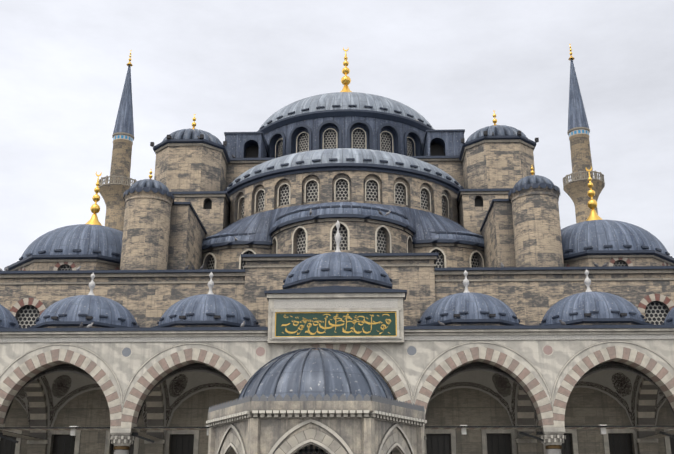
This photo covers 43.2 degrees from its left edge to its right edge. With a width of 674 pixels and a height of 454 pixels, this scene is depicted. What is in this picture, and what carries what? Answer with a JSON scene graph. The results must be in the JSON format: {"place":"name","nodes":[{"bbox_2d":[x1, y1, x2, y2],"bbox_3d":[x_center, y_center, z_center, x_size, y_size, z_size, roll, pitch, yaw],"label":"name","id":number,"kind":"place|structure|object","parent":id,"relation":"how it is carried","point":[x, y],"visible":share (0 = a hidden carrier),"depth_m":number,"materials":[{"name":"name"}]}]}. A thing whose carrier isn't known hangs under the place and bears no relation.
{"place":"outdoors","nodes":[
{"label":"outdoors","id":0,"kind":"place"},
{"bbox_2d":[0,427,565,453],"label":"portico columns","id":1,"kind":"structure","parent":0,"point":[122,439],"depth_m":40.47,"materials":[{"name":"grey stone"}]},
{"bbox_2d":[206,394,426,453],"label":"fountain","id":2,"kind":"object","parent":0,"point":[334,424],"visible":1,"depth_m":17.95,"materials":[{"name":"stone"}]},
{"bbox_2d":[240,350,391,399],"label":"dome","id":3,"kind":"structure","parent":2,"relation":"on","point":[312,380],"depth_m":18.95,"materials":[{"name":"grey metal"}]},
{"bbox_2d":[238,348,393,399],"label":"dome ribs","id":4,"kind":"object","parent":3,"relation":"attached to","point":[370,368],"visible":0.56,"depth_m":19.46,"materials":[{"name":"grey metal"}]},
{"bbox_2d":[0,386,673,453],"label":"portico backwall","id":5,"kind":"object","parent":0,"point":[474,407],"visible":0.15,"depth_m":47.71,"materials":[{"name":"grey stone"}]},
{"bbox_2d":[0,0,673,270],"label":"sky","id":6,"kind":"structure","parent":0,"point":[232,65],"materials":[{"name":"white"}]},
{"bbox_2d":[2,378,673,439],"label":"striped arches","id":7,"kind":"structure","parent":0,"point":[646,398],"depth_m":47.01,"materials":[{"name":"beige stone"}]},
{"bbox_2d":[3,357,673,437],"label":"portico vaults","id":8,"kind":"object","parent":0,"point":[63,385],"visible":0.21,"depth_m":47.57,"materials":[{"name":"beige stone"}]},
{"bbox_2d":[70,425,606,435],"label":"portico speakers","id":9,"kind":"object","parent":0,"point":[463,431],"visible":0.75,"depth_m":40.57,"materials":[{"name":"white plastic"}]},
{"label":"ground","id":10,"kind":"structure","parent":0,"visible":0},
{"bbox_2d":[98,64,136,231],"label":"minaret","id":11,"kind":"object","parent":10,"relation":"on","point":[115,188],"visible":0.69,"depth_m":111.40,"materials":[{"name":"stone"}]},
{"bbox_2d":[127,50,132,65],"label":"finial","id":12,"kind":"object","parent":11,"relation":"on","point":[129,60],"visible":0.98,"depth_m":117.34,"materials":[{"name":"gold metal"}]},
{"bbox_2d":[0,325,673,429],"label":"arcade wall","id":13,"kind":"structure","parent":10,"relation":"on","point":[546,367],"depth_m":41.48,"materials":[{"name":"beige stone"}]},
{"bbox_2d":[0,119,607,327],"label":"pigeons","id":14,"kind":"object","parent":13,"relation":"on","point":[310,212],"visible":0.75,"depth_m":50.49,"materials":[{"name":"grey"}]},
{"bbox_2d":[264,286,406,343],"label":"inscription panel","id":15,"kind":"structure","parent":13,"relation":"on","point":[338,315],"depth_m":41.77,"materials":[{"name":"white stone"}]},
{"bbox_2d":[0,252,673,327],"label":"domes","id":16,"kind":"structure","parent":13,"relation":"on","point":[604,304],"depth_m":44.29,"materials":[{"name":"grey metal"}]},
{"bbox_2d":[88,221,591,294],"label":"portico finials","id":17,"kind":"object","parent":16,"relation":"on","point":[587,282],"visible":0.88,"depth_m":46.79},
{"bbox_2d":[0,426,673,442],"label":"portico ironwork","id":18,"kind":"object","parent":13,"relation":"attached to","point":[135,434],"visible":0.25,"depth_m":40.75,"materials":[{"name":"black metal"}]},
{"bbox_2d":[51,131,626,319],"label":"flood lights","id":19,"kind":"object","parent":13,"relation":"attached to","point":[225,144],"visible":0.81,"depth_m":43.69,"materials":[{"name":"grey"}]},
{"bbox_2d":[0,253,673,327],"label":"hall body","id":20,"kind":"structure","parent":10,"relation":"on","point":[526,295],"depth_m":50.19,"materials":[{"name":"stone"}]},
{"bbox_2d":[4,249,120,270],"bbox_3d":[-16.952,3.913,57.981,10.015,2.211,10.015,0,-18,1],"label":"dome base","id":21,"kind":"object","parent":20,"relation":"on","point":[30,262],"visible":0.23,"depth_m":53.56,"materials":[{"name":"stone"}]},
{"bbox_2d":[21,224,122,258],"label":"dome","id":22,"kind":"structure","parent":21,"relation":"on","point":[89,238],"depth_m":54.90,"materials":[{"name":"grey metal"}]},
{"bbox_2d":[86,172,101,225],"bbox_3d":[-16.952,-1.813,59.875,1.428,4.572,1.406,0,-18,1],"label":"finial","id":23,"kind":"object","parent":22,"relation":"on","point":[95,210],"visible":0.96,"depth_m":59.51,"materials":[{"name":"gold metal"}]},
{"bbox_2d":[120,187,174,269],"bbox_3d":[-12.175,1.047,54.155,3.240,6.650,3.240,0,-18,1],"label":"turret","id":24,"kind":"object","parent":20,"relation":"on","point":[146,232],"visible":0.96,"depth_m":53.27,"materials":[{"name":"stone"}]},
{"bbox_2d":[129,179,168,191],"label":"turret dome","id":25,"kind":"structure","parent":24,"relation":"on","point":[153,183],"depth_m":54.35,"materials":[{"name":"grey metal"}]},
{"bbox_2d":[167,202,206,269],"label":"buttress","id":26,"kind":"structure","parent":20,"relation":"on","point":[188,231],"depth_m":55.76,"materials":[{"name":"stone"}]},
{"bbox_2d":[153,139,230,237],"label":"tower","id":27,"kind":"structure","parent":20,"relation":"on","point":[193,171],"depth_m":65.92,"materials":[{"name":"stone"}]},
{"bbox_2d":[162,128,222,144],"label":"dome","id":28,"kind":"structure","parent":27,"relation":"on","point":[189,133],"depth_m":67.35,"materials":[{"name":"grey metal"}]},
{"bbox_2d":[192,114,195,128],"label":"finial","id":29,"kind":"object","parent":28,"relation":"on","point":[194,123],"visible":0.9,"depth_m":69.82,"materials":[{"name":"gold metal"}]},
{"bbox_2d":[202,203,484,268],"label":"exedra wall","id":30,"kind":"structure","parent":20,"relation":"on","point":[359,233],"depth_m":59.01,"materials":[{"name":"beige stone"}]},
{"bbox_2d":[202,202,483,245],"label":"exedra caps","id":31,"kind":"object","parent":30,"relation":"on","point":[344,210],"visible":0.38,"depth_m":57.44,"materials":[{"name":"grey metal"}]},
{"bbox_2d":[203,205,483,240],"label":"exedra guards","id":32,"kind":"object","parent":31,"relation":"on","point":[354,206],"visible":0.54,"depth_m":58.07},
{"bbox_2d":[226,163,461,224],"bbox_3d":[0.486,-1.326,64.766,20.600,3.020,11.345,0,-18,1],"label":"semi-dome drum","id":33,"kind":"object","parent":20,"relation":"on","point":[343,182],"visible":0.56,"depth_m":60.67,"materials":[{"name":"beige stone"}]},
{"bbox_2d":[227,148,460,188],"bbox_3d":[0.489,-4.365,65.880,20.100,3.450,11.053,0,-18,1],"label":"semi-dome","id":34,"kind":"object","parent":33,"relation":"on","point":[341,155],"visible":0.44,"depth_m":61.39,"materials":[{"name":"grey metal"}]},
{"bbox_2d":[224,158,463,190],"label":"semidome guards","id":35,"kind":"object","parent":34,"relation":"on","point":[333,159],"visible":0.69,"depth_m":61.31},
{"bbox_2d":[226,156,463,221],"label":"dome base","id":36,"kind":"object","parent":20,"relation":"on","point":[452,166],"visible":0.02,"depth_m":69.97,"materials":[{"name":"stone"}]},
{"bbox_2d":[224,129,464,157],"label":"buttress","id":37,"kind":"structure","parent":36,"relation":"on","point":[254,144],"depth_m":70.95,"materials":[{"name":"blue"}]},
{"bbox_2d":[257,109,432,157],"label":"drum","id":38,"kind":"object","parent":36,"relation":"on","point":[360,129],"visible":0.27,"depth_m":73.37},
{"bbox_2d":[258,92,432,140],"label":"dome","id":39,"kind":"structure","parent":38,"relation":"on","point":[343,100],"depth_m":74.79,"materials":[{"name":"grey metal"}]},
{"bbox_2d":[340,47,351,91],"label":"finial","id":40,"kind":"object","parent":39,"relation":"on","point":[345,80],"visible":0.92,"depth_m":84.06,"materials":[{"name":"gold metal"}]},
{"bbox_2d":[259,105,434,129],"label":"dome guards","id":41,"kind":"object","parent":39,"relation":"attached to","point":[412,116],"visible":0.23,"depth_m":74.29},
{"bbox_2d":[457,135,535,234],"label":"tower","id":42,"kind":"structure","parent":20,"relation":"on","point":[496,167],"depth_m":65.33,"materials":[{"name":"stone"}]},
{"bbox_2d":[464,125,526,152],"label":"dome","id":43,"kind":"structure","parent":42,"relation":"on","point":[499,130],"depth_m":66.73,"materials":[{"name":"grey metal"}]},
{"bbox_2d":[493,110,496,125],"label":"finial","id":44,"kind":"object","parent":43,"relation":"on","point":[494,119],"visible":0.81,"depth_m":69.17,"materials":[{"name":"gold metal"}]},
{"bbox_2d":[480,199,515,266],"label":"buttress","id":45,"kind":"structure","parent":20,"relation":"on","point":[496,230],"depth_m":55.14,"materials":[{"name":"stone"}]},
{"bbox_2d":[508,183,563,266],"bbox_3d":[12.616,0.834,53.510,3.240,6.650,3.240,0,-18,1],"label":"turret","id":46,"kind":"object","parent":20,"relation":"on","point":[536,227],"visible":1,"depth_m":52.63,"materials":[{"name":"stone"}]},
{"bbox_2d":[513,175,553,187],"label":"turret dome","id":47,"kind":"structure","parent":46,"relation":"on","point":[532,179],"depth_m":53.70,"materials":[{"name":"grey metal"}]},
{"bbox_2d":[563,245,673,266],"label":"dome base","id":48,"kind":"object","parent":20,"relation":"on","point":[600,258],"visible":0.17,"depth_m":52.66,"materials":[{"name":"stone"}]},
{"bbox_2d":[561,220,669,255],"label":"dome","id":49,"kind":"structure","parent":48,"relation":"on","point":[594,234],"depth_m":54.05,"materials":[{"name":"grey metal"}]},
{"bbox_2d":[586,167,602,220],"bbox_3d":[17.635,-2.110,58.975,1.428,4.572,1.406,0,-18,1],"label":"finial","id":50,"kind":"object","parent":49,"relation":"on","point":[592,205],"visible":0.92,"depth_m":58.60,"materials":[{"name":"gold metal"}]},
{"bbox_2d":[563,58,604,222],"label":"minaret","id":51,"kind":"object","parent":10,"relation":"on","point":[576,189],"visible":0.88,"depth_m":109.92,"materials":[{"name":"stone"}]},
{"bbox_2d":[568,44,574,60],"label":"finial","id":52,"kind":"object","parent":51,"relation":"on","point":[570,53],"visible":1,"depth_m":115.80,"materials":[{"name":"gold metal"}]}
]}

